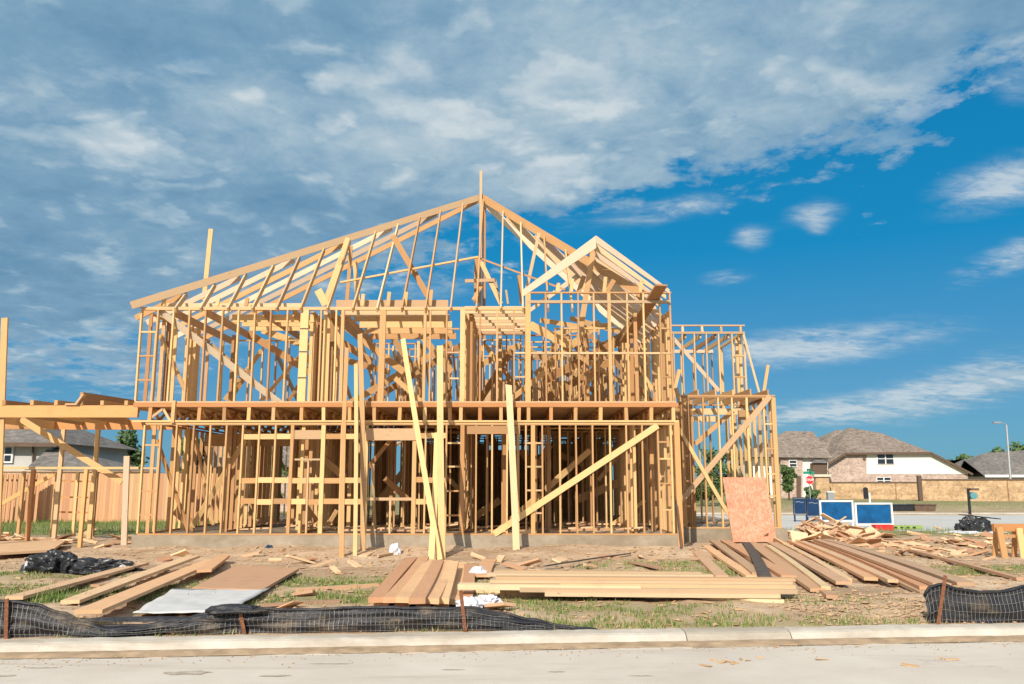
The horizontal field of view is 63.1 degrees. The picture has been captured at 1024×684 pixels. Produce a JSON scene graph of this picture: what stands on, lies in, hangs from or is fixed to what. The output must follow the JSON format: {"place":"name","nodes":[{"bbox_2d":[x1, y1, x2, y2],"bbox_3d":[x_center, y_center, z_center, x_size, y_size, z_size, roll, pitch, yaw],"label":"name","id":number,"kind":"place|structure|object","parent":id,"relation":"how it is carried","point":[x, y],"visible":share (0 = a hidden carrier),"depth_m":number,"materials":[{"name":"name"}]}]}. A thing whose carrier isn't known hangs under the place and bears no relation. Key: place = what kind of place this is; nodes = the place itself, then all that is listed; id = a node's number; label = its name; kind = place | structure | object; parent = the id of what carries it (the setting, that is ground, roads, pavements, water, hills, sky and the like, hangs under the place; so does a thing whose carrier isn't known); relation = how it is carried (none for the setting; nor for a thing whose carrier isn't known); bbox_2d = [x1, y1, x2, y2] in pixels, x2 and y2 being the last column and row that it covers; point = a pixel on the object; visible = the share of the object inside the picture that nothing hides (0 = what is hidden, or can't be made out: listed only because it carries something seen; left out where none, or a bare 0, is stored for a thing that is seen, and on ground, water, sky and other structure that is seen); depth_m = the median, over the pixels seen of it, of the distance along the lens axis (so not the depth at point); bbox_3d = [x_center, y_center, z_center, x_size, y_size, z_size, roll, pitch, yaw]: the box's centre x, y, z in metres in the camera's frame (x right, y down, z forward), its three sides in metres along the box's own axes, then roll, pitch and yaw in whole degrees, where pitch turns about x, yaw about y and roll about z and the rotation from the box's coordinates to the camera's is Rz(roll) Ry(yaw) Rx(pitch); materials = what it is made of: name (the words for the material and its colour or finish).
{"place":"outdoors","nodes":[
{"label":"outdoors","id":0,"kind":"place"},
{"bbox_2d":[0,642,1023,683],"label":"road","id":1,"kind":"structure","parent":0,"point":[991,663],"depth_m":8.07,"materials":[{"name":"concrete"}]},
{"bbox_2d":[165,670,209,674],"bbox_3d":[-3.045,3.105,7.836,0.496,0.001,0.192,0,-10,0],"label":"road stain","id":2,"kind":"object","parent":1,"relation":"on","point":[199,672],"visible":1,"depth_m":7.83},
{"bbox_2d":[784,623,1023,645],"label":"kerb","id":3,"kind":"structure","parent":1,"relation":"on","point":[915,630],"depth_m":9.67,"materials":[{"name":"concrete"}]},
{"bbox_2d":[0,485,1023,638],"bbox_3d":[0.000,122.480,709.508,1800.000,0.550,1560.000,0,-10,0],"label":"ground","id":4,"kind":"structure","parent":0,"point":[152,554],"depth_m":16.07,"materials":[{"name":"soil"}]},
{"bbox_2d":[1,473,40,522],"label":"cedar fence","id":5,"kind":"object","parent":4,"relation":"on","point":[10,479],"visible":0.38,"depth_m":34.77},
{"bbox_2d":[0,540,65,554],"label":"plywood sheet","id":6,"kind":"object","parent":4,"relation":"on","point":[22,547],"visible":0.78,"depth_m":19.64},
{"bbox_2d":[5,562,148,599],"bbox_3d":[-6.894,3.847,13.605,0.241,0.086,4.577,0,-10,-3],"label":"plank","id":7,"kind":"object","parent":4,"relation":"on","point":[70,583],"visible":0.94,"depth_m":12.97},
{"bbox_2d":[20,549,142,573],"bbox_3d":[-7.839,3.997,15.156,2.165,0.480,0.939,0,-10,0],"label":"plastic heap","id":8,"kind":"object","parent":4,"relation":"on","point":[57,561],"visible":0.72,"depth_m":14.95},
{"bbox_2d":[3,429,164,473],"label":"grey house","id":9,"kind":"structure","parent":4,"relation":"on","point":[27,448],"depth_m":45.65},
{"bbox_2d":[4,446,14,462],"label":"window","id":10,"kind":"structure","parent":9,"relation":"in","point":[8,451],"depth_m":45.49,"materials":[{"name":"white paint"}]},
{"bbox_2d":[3,473,221,521],"bbox_3d":[-20.076,6.771,35.941,16.068,2.212,0.166,0,-10,0],"label":"cedar fence","id":11,"kind":"object","parent":4,"relation":"on","point":[109,501],"visible":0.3,"depth_m":35.87,"materials":[{"name":"wood"}]},
{"bbox_2d":[121,456,129,544],"bbox_3d":[-9.518,3.893,20.538,0.234,2.160,0.050,0,-10,0],"label":"wooden post","id":12,"kind":"object","parent":4,"relation":"on","point":[125,501],"visible":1,"depth_m":20.52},
{"bbox_2d":[60,555,199,603],"bbox_3d":[-6.127,3.873,13.903,0.273,0.119,6.141,1,-10,-6],"label":"plank","id":13,"kind":"object","parent":4,"relation":"on","point":[98,591],"visible":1,"depth_m":12.86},
{"bbox_2d":[115,430,149,466],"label":"pine tree","id":14,"kind":"object","parent":4,"relation":"on","point":[127,438],"visible":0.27,"depth_m":61.48,"materials":[{"name":"green plant"}]},
{"bbox_2d":[73,559,210,613],"bbox_3d":[-5.332,3.663,12.872,0.325,0.069,6.915,1,-10,-8],"label":"plank","id":15,"kind":"object","parent":4,"relation":"on","point":[104,605],"visible":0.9,"depth_m":11.26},
{"bbox_2d":[196,555,229,572],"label":"plank","id":16,"kind":"object","parent":15,"relation":"on","point":[214,563],"visible":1,"depth_m":15.24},
{"bbox_2d":[133,588,269,613],"bbox_3d":[-4.233,3.463,11.216,1.432,0.052,2.344,1,-10,-4],"label":"grey sheet","id":17,"kind":"object","parent":4,"relation":"on","point":[183,601],"visible":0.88,"depth_m":11.12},
{"bbox_2d":[193,565,298,589],"bbox_3d":[-4.287,3.886,13.787,1.233,0.085,3.471,1,-10,-6],"label":"plywood sheet","id":18,"kind":"object","parent":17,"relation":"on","point":[237,577],"visible":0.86,"depth_m":13.43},
{"bbox_2d":[169,446,289,511],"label":"house","id":19,"kind":"structure","parent":4,"relation":"on","point":[282,484],"depth_m":49.45,"materials":[{"name":"brick"}]},
{"bbox_2d":[0,590,598,638],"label":"silt fence","id":20,"kind":"object","parent":4,"relation":"on","point":[20,619],"visible":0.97,"depth_m":9.40,"materials":[{"name":"fabric"}]},
{"bbox_2d":[263,599,339,606],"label":"plank","id":21,"kind":"object","parent":4,"relation":"on","point":[328,601],"visible":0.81,"depth_m":11.24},
{"bbox_2d":[295,583,378,591],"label":"plank","id":22,"kind":"object","parent":4,"relation":"on","point":[343,587],"visible":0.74,"depth_m":12.67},
{"bbox_2d":[339,347,348,557],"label":"leaning plank","id":23,"kind":"object","parent":4,"relation":"on","point":[342,470],"visible":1,"depth_m":19.35,"materials":[{"name":"brown wood"}]},
{"bbox_2d":[0,628,692,660],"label":"kerb","id":24,"kind":"structure","parent":4,"relation":"on","point":[293,640],"depth_m":9.09,"materials":[{"name":"concrete"}]},
{"bbox_2d":[0,635,1023,658],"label":"gutter mud","id":25,"kind":"structure","parent":24,"relation":"on","point":[383,649],"depth_m":8.96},
{"bbox_2d":[353,364,357,555],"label":"leaning plank","id":26,"kind":"object","parent":4,"relation":"on","point":[355,526],"visible":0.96,"depth_m":19.45,"materials":[{"name":"brown wood"}]},
{"bbox_2d":[357,333,365,550],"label":"leaning plank","id":27,"kind":"object","parent":4,"relation":"on","point":[362,457],"visible":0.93,"depth_m":19.91,"materials":[{"name":"brown wood"}]},
{"bbox_2d":[374,603,391,605],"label":"orange plank","id":28,"kind":"object","parent":4,"relation":"on","point":[382,604],"visible":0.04,"depth_m":10.75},
{"bbox_2d":[368,557,416,602],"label":"orange plank","id":29,"kind":"object","parent":28,"relation":"on","point":[389,582],"visible":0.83,"depth_m":12.27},
{"bbox_2d":[0,171,787,547],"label":"house frame","id":30,"kind":"object","parent":4,"relation":"on","point":[568,477],"visible":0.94,"depth_m":22.53,"materials":[{"name":"wood"}]},
{"bbox_2d":[0,318,8,539],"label":"tall board","id":31,"kind":"object","parent":30,"relation":"attached to","point":[3,348],"visible":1,"depth_m":21.10,"materials":[{"name":"brown wood"}]},
{"bbox_2d":[371,463,376,532],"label":"leaning plank","id":32,"kind":"object","parent":30,"relation":"on","point":[373,492],"visible":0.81,"depth_m":20.49,"materials":[{"name":"brown wood"}]},
{"bbox_2d":[395,603,411,606],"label":"orange plank","id":33,"kind":"object","parent":4,"relation":"on","point":[403,604],"visible":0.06,"depth_m":10.66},
{"bbox_2d":[396,559,435,602],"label":"orange plank","id":34,"kind":"object","parent":33,"relation":"on","point":[406,591],"visible":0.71,"depth_m":11.41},
{"bbox_2d":[383,556,428,602],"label":"orange plank","id":35,"kind":"object","parent":34,"relation":"on","point":[393,592],"visible":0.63,"depth_m":12.04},
{"bbox_2d":[409,560,443,603],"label":"orange plank","id":36,"kind":"object","parent":34,"relation":"on","point":[420,593],"visible":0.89,"depth_m":11.38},
{"bbox_2d":[401,338,442,559],"bbox_3d":[-2.129,2.268,19.273,0.133,5.212,2.717,5,-11,-27],"label":"leaning plank","id":37,"kind":"object","parent":4,"relation":"on","point":[421,455],"visible":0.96,"depth_m":19.13,"materials":[{"name":"brown wood"}]},
{"bbox_2d":[428,432,437,558],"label":"leaning plank","id":38,"kind":"object","parent":4,"relation":"on","point":[431,550],"visible":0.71,"depth_m":18.78,"materials":[{"name":"brown wood"}]},
{"bbox_2d":[437,346,445,558],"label":"leaning plank","id":39,"kind":"object","parent":4,"relation":"on","point":[440,477],"visible":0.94,"depth_m":19.22,"materials":[{"name":"brown wood"}]},
{"bbox_2d":[434,604,448,606],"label":"orange plank","id":40,"kind":"object","parent":4,"relation":"on","point":[441,605],"visible":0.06,"depth_m":10.66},
{"bbox_2d":[439,561,458,603],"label":"orange plank","id":41,"kind":"object","parent":40,"relation":"on","point":[450,571],"visible":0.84,"depth_m":12.49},
{"bbox_2d":[426,560,451,603],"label":"orange plank","id":42,"kind":"object","parent":41,"relation":"on","point":[435,593],"visible":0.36,"depth_m":11.16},
{"bbox_2d":[449,562,466,604],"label":"orange plank","id":43,"kind":"object","parent":4,"relation":"on","point":[455,590],"visible":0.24,"depth_m":12.94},
{"bbox_2d":[461,564,474,596],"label":"orange plank","id":44,"kind":"object","parent":4,"relation":"on","point":[468,576],"visible":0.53,"depth_m":13.59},
{"bbox_2d":[455,596,482,607],"bbox_3d":[-0.571,3.373,10.806,0.346,0.160,0.381,-4,-11,23],"label":"wrapper","id":45,"kind":"object","parent":4,"relation":"on","point":[471,601],"visible":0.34,"depth_m":10.75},
{"bbox_2d":[475,559,496,576],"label":"plank","id":46,"kind":"object","parent":4,"relation":"on","point":[488,565],"visible":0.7,"depth_m":15.72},
{"bbox_2d":[476,594,502,605],"bbox_3d":[-0.334,3.445,11.167,0.435,0.134,0.349,0,-10,0],"label":"wrapper","id":47,"kind":"object","parent":4,"relation":"on","point":[486,599],"visible":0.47,"depth_m":11.09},
{"bbox_2d":[484,602,515,607],"bbox_3d":[-0.155,3.408,10.799,0.194,0.143,0.455,7,-12,-35],"label":"scrap piece","id":48,"kind":"object","parent":4,"relation":"on","point":[499,605],"visible":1,"depth_m":10.70,"materials":[{"name":"brown wood"}]},
{"bbox_2d":[0,544,1021,669],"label":"dirt clods","id":49,"kind":"object","parent":4,"relation":"on","point":[845,606],"visible":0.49,"depth_m":11.41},
{"bbox_2d":[0,500,1023,637],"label":"grass","id":50,"kind":"structure","parent":4,"relation":"on","point":[54,597],"depth_m":11.94,"materials":[{"name":"plant"}]},
{"bbox_2d":[0,558,1023,637],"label":"dry grass","id":51,"kind":"structure","parent":4,"relation":"on","point":[603,625],"depth_m":10.80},
{"bbox_2d":[0,533,1023,666],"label":"wood chips","id":52,"kind":"object","parent":4,"relation":"on","point":[904,664],"visible":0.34,"depth_m":16.57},
{"bbox_2d":[505,384,519,549],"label":"leaning plank","id":53,"kind":"object","parent":4,"relation":"on","point":[513,477],"visible":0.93,"depth_m":19.85,"materials":[{"name":"brown wood"}]},
{"bbox_2d":[500,579,632,598],"bbox_3d":[1.284,3.546,12.035,2.909,0.307,0.600,0,-10,0],"label":"lumber","id":54,"kind":"object","parent":4,"relation":"on","point":[518,593],"visible":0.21,"depth_m":11.73,"materials":[{"name":"brown wood"}]},
{"bbox_2d":[494,570,701,573],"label":"lumber","id":55,"kind":"object","parent":54,"relation":"on","point":[575,571],"visible":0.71,"depth_m":12.21,"materials":[{"name":"brown wood"}]},
{"bbox_2d":[487,572,713,576],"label":"lumber","id":56,"kind":"object","parent":54,"relation":"on","point":[491,574],"visible":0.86,"depth_m":11.98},
{"bbox_2d":[544,553,630,566],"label":"dark plank","id":57,"kind":"object","parent":4,"relation":"on","point":[585,559],"visible":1,"depth_m":16.92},
{"bbox_2d":[474,590,783,602],"bbox_3d":[1.517,3.590,11.800,4.446,0.055,0.118,-3,-10,15],"label":"lumber","id":58,"kind":"object","parent":4,"relation":"on","point":[717,599],"visible":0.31,"depth_m":11.39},
{"bbox_2d":[545,592,780,598],"bbox_3d":[2.042,3.459,11.426,3.185,0.065,0.190,0,-10,2],"label":"lumber","id":59,"kind":"object","parent":58,"relation":"on","point":[668,595],"visible":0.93,"depth_m":11.34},
{"bbox_2d":[520,587,797,593],"bbox_3d":[2.001,3.425,11.528,3.784,0.073,0.240,0,-10,2],"label":"lumber","id":60,"kind":"object","parent":59,"relation":"on","point":[687,590],"visible":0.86,"depth_m":11.41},
{"bbox_2d":[458,582,640,589],"bbox_3d":[0.513,3.410,11.612,2.524,0.082,0.240,0,-10,3],"label":"lumber","id":61,"kind":"object","parent":60,"relation":"on","point":[486,586],"visible":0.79,"depth_m":11.52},
{"bbox_2d":[560,583,795,588],"bbox_3d":[2.280,3.385,11.591,3.231,0.066,0.190,0,-10,2],"label":"lumber","id":62,"kind":"object","parent":60,"relation":"on","point":[749,586],"visible":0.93,"depth_m":11.50,"materials":[{"name":"brown wood"}]},
{"bbox_2d":[490,578,792,583],"bbox_3d":[1.793,3.368,11.715,4.204,0.055,0.190,0,-10,2],"label":"lumber","id":63,"kind":"object","parent":62,"relation":"on","point":[537,581],"visible":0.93,"depth_m":11.64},
{"bbox_2d":[496,575,795,581],"bbox_3d":[1.873,3.350,11.819,4.199,0.052,0.190,0,-10,2],"label":"lumber","id":64,"kind":"object","parent":63,"relation":"on","point":[792,579],"visible":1,"depth_m":11.75,"materials":[{"name":"brown wood"}]},
{"bbox_2d":[695,472,723,504],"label":"shrub","id":65,"kind":"object","parent":4,"relation":"on","point":[716,483],"visible":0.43,"depth_m":60.73,"materials":[{"name":"green plant"}]},
{"bbox_2d":[692,550,728,576],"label":"fanned plank","id":66,"kind":"object","parent":4,"relation":"on","point":[711,566],"visible":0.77,"depth_m":16.03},
{"bbox_2d":[695,445,739,496],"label":"tree","id":67,"kind":"object","parent":4,"relation":"on","point":[724,465],"visible":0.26,"depth_m":65.00,"materials":[{"name":"green plant"}]},
{"bbox_2d":[702,545,757,576],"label":"fanned plank","id":68,"kind":"object","parent":4,"relation":"on","point":[730,563],"visible":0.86,"depth_m":16.48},
{"bbox_2d":[709,540,756,574],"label":"fanned plank","id":69,"kind":"object","parent":68,"relation":"on","point":[748,566],"visible":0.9,"depth_m":17.23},
{"bbox_2d":[681,627,799,647],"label":"kerb","id":70,"kind":"structure","parent":4,"relation":"on","point":[720,633],"depth_m":9.48,"materials":[{"name":"grey concrete"}]},
{"bbox_2d":[723,477,775,541],"bbox_3d":[6.491,4.570,22.797,1.297,1.722,0.420,0,-10,0],"label":"strand board sheet","id":71,"kind":"object","parent":4,"relation":"on","point":[749,509],"visible":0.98,"depth_m":22.78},
{"bbox_2d":[738,431,832,497],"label":"gabled house","id":72,"kind":"structure","parent":4,"relation":"on","point":[800,452],"depth_m":99.60,"materials":[{"name":"brick"}]},
{"bbox_2d":[810,463,826,473],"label":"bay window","id":73,"kind":"structure","parent":72,"relation":"in","point":[818,468],"depth_m":97.92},
{"bbox_2d":[779,464,797,499],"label":"tree","id":74,"kind":"object","parent":4,"relation":"on","point":[788,474],"visible":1,"depth_m":82.64,"materials":[{"name":"green plant"}]},
{"bbox_2d":[759,544,837,598],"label":"fanned plank","id":75,"kind":"object","parent":4,"relation":"on","point":[829,594],"visible":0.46,"depth_m":12.03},
{"bbox_2d":[751,542,825,591],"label":"fanned plank","id":76,"kind":"object","parent":75,"relation":"on","point":[806,582],"visible":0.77,"depth_m":14.76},
{"bbox_2d":[720,540,796,577],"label":"fanned plank","id":77,"kind":"object","parent":76,"relation":"on","point":[777,570],"visible":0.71,"depth_m":15.60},
{"bbox_2d":[742,542,770,576],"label":"dark plank","id":78,"kind":"object","parent":77,"relation":"on","point":[760,566],"visible":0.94,"depth_m":15.61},
{"bbox_2d":[765,545,830,589],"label":"fanned plank","id":79,"kind":"object","parent":75,"relation":"on","point":[818,581],"visible":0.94,"depth_m":14.63,"materials":[{"name":"brown wood"}]},
{"bbox_2d":[767,542,851,584],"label":"fanned plank","id":80,"kind":"object","parent":4,"relation":"on","point":[829,575],"visible":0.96,"depth_m":15.10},
{"bbox_2d":[803,486,820,498],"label":"shrub","id":81,"kind":"object","parent":4,"relation":"on","point":[814,493],"visible":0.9,"depth_m":82.40,"materials":[{"name":"green plant"}]},
{"bbox_2d":[782,542,851,580],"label":"fanned plank","id":82,"kind":"object","parent":4,"relation":"on","point":[810,557],"visible":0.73,"depth_m":17.05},
{"bbox_2d":[810,474,830,498],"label":"stone pillar","id":83,"kind":"structure","parent":4,"relation":"on","point":[821,482],"depth_m":88.20,"materials":[{"name":"stone"}]},
{"bbox_2d":[787,540,877,580],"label":"fanned plank","id":84,"kind":"object","parent":4,"relation":"on","point":[859,573],"visible":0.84,"depth_m":15.96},
{"bbox_2d":[796,540,897,582],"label":"fanned plank","id":85,"kind":"object","parent":84,"relation":"on","point":[875,573],"visible":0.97,"depth_m":15.49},
{"bbox_2d":[696,512,1023,513],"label":"kerb","id":86,"kind":"structure","parent":4,"relation":"on","point":[911,513],"depth_m":48.25,"materials":[{"name":"concrete"}]},
{"bbox_2d":[812,543,924,593],"bbox_3d":[6.946,4.509,17.339,0.155,0.100,11.048,-2,-10,10],"label":"fanned plank","id":87,"kind":"object","parent":4,"relation":"on","point":[908,586],"visible":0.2,"depth_m":12.81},
{"bbox_2d":[809,541,929,589],"bbox_3d":[7.010,4.430,17.192,0.250,0.091,10.327,-2,-10,10],"label":"fanned plank","id":88,"kind":"object","parent":87,"relation":"on","point":[917,584],"visible":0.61,"depth_m":14.26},
{"bbox_2d":[813,539,950,584],"bbox_3d":[7.011,4.279,16.669,0.243,0.089,9.521,-2,-10,10],"label":"fanned plank","id":89,"kind":"object","parent":88,"relation":"on","point":[917,575],"visible":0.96,"depth_m":14.70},
{"bbox_2d":[821,539,974,585],"bbox_3d":[7.250,4.230,16.493,0.303,0.088,9.216,-1,-10,8],"label":"fanned plank","id":90,"kind":"object","parent":89,"relation":"on","point":[951,578],"visible":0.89,"depth_m":14.26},
{"bbox_2d":[829,482,917,499],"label":"stone wall","id":91,"kind":"structure","parent":4,"relation":"on","point":[882,490],"depth_m":88.14,"materials":[{"name":"stone"}]},
{"bbox_2d":[854,503,893,525],"bbox_3d":[13.993,6.788,32.234,1.452,1.133,0.090,0,-10,0],"label":"blue sign","id":92,"kind":"object","parent":4,"relation":"on","point":[873,513],"visible":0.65,"depth_m":32.23,"materials":[{"name":"white paint"}]},
{"bbox_2d":[818,428,972,481],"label":"stucco house","id":93,"kind":"structure","parent":4,"relation":"on","point":[858,455],"depth_m":102.92,"materials":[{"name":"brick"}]},
{"bbox_2d":[876,454,893,463],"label":"window","id":94,"kind":"structure","parent":93,"relation":"in","point":[881,458],"depth_m":102.92,"materials":[{"name":"white paint"}]},
{"bbox_2d":[885,504,914,510],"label":"black trough","id":95,"kind":"object","parent":4,"relation":"on","point":[903,507],"visible":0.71,"depth_m":51.32,"materials":[{"name":"plastic"}]},
{"bbox_2d":[916,475,922,500],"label":"brown pole","id":96,"kind":"object","parent":4,"relation":"on","point":[919,487],"visible":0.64,"depth_m":78.69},
{"bbox_2d":[913,504,936,510],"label":"black trough","id":97,"kind":"object","parent":4,"relation":"on","point":[924,507],"visible":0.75,"depth_m":51.32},
{"bbox_2d":[908,549,1023,580],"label":"plank","id":98,"kind":"object","parent":4,"relation":"on","point":[996,572],"visible":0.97,"depth_m":15.74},
{"bbox_2d":[938,514,1000,533],"bbox_3d":[15.473,6.170,28.173,2.692,0.680,1.404,0,-10,0],"label":"black cover","id":99,"kind":"object","parent":4,"relation":"on","point":[968,523],"visible":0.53,"depth_m":28.03,"materials":[{"name":"plastic"}]},
{"bbox_2d":[922,479,1023,500],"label":"stone wall","id":100,"kind":"structure","parent":4,"relation":"on","point":[989,489],"depth_m":79.45,"materials":[{"name":"stone"}]},
{"bbox_2d":[923,575,1023,623],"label":"silt fence","id":101,"kind":"object","parent":4,"relation":"on","point":[944,601],"visible":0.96,"depth_m":10.16,"materials":[{"name":"fabric"}]},
{"bbox_2d":[950,450,1023,478],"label":"grey roof house","id":102,"kind":"structure","parent":4,"relation":"on","point":[993,465],"depth_m":123.02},
{"bbox_2d":[992,422,1011,478],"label":"street lamp","id":103,"kind":"object","parent":4,"relation":"on","point":[1009,463],"visible":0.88,"depth_m":94.25,"materials":[{"name":"metal"}]},
{"bbox_2d":[989,440,1023,451],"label":"tree","id":104,"kind":"object","parent":4,"relation":"on","point":[1017,447],"visible":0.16,"depth_m":167.21,"materials":[{"name":"green plant"}]},
{"bbox_2d":[991,524,1023,557],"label":"sawhorse","id":105,"kind":"object","parent":4,"relation":"on","point":[1016,535],"visible":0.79,"depth_m":18.35,"materials":[{"name":"orange wood"}]},
{"bbox_2d":[0,0,1023,484],"label":"sky","id":106,"kind":"structure","parent":0,"point":[840,183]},
{"bbox_2d":[696,515,1023,531],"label":"side street","id":107,"kind":"structure","parent":0,"point":[942,521],"depth_m":40.17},
{"bbox_2d":[792,497,807,521],"bbox_3d":[13.482,7.888,39.005,0.638,1.239,0.090,0,-10,0],"label":"dark sign","id":108,"kind":"object","parent":107,"relation":"on","point":[799,505],"visible":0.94,"depth_m":39.01,"materials":[{"name":"metal"}]},
{"bbox_2d":[805,498,820,519],"bbox_3d":[14.110,7.899,39.004,0.691,1.216,0.090,0,-10,0],"label":"dark sign","id":109,"kind":"object","parent":107,"relation":"on","point":[812,507],"visible":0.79,"depth_m":39.01,"materials":[{"name":"metal"}]},
{"bbox_2d":[819,500,854,525],"bbox_3d":[13.427,7.145,34.480,1.396,1.184,0.090,0,-10,0],"label":"blue sign","id":110,"kind":"object","parent":107,"relation":"on","point":[837,510],"visible":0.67,"depth_m":34.50,"materials":[{"name":"white paint"}]},
{"bbox_2d":[967,488,978,514],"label":"sign","id":111,"kind":"object","parent":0,"point":[972,495],"visible":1,"depth_m":48.11,"materials":[{"name":"black plastic"}]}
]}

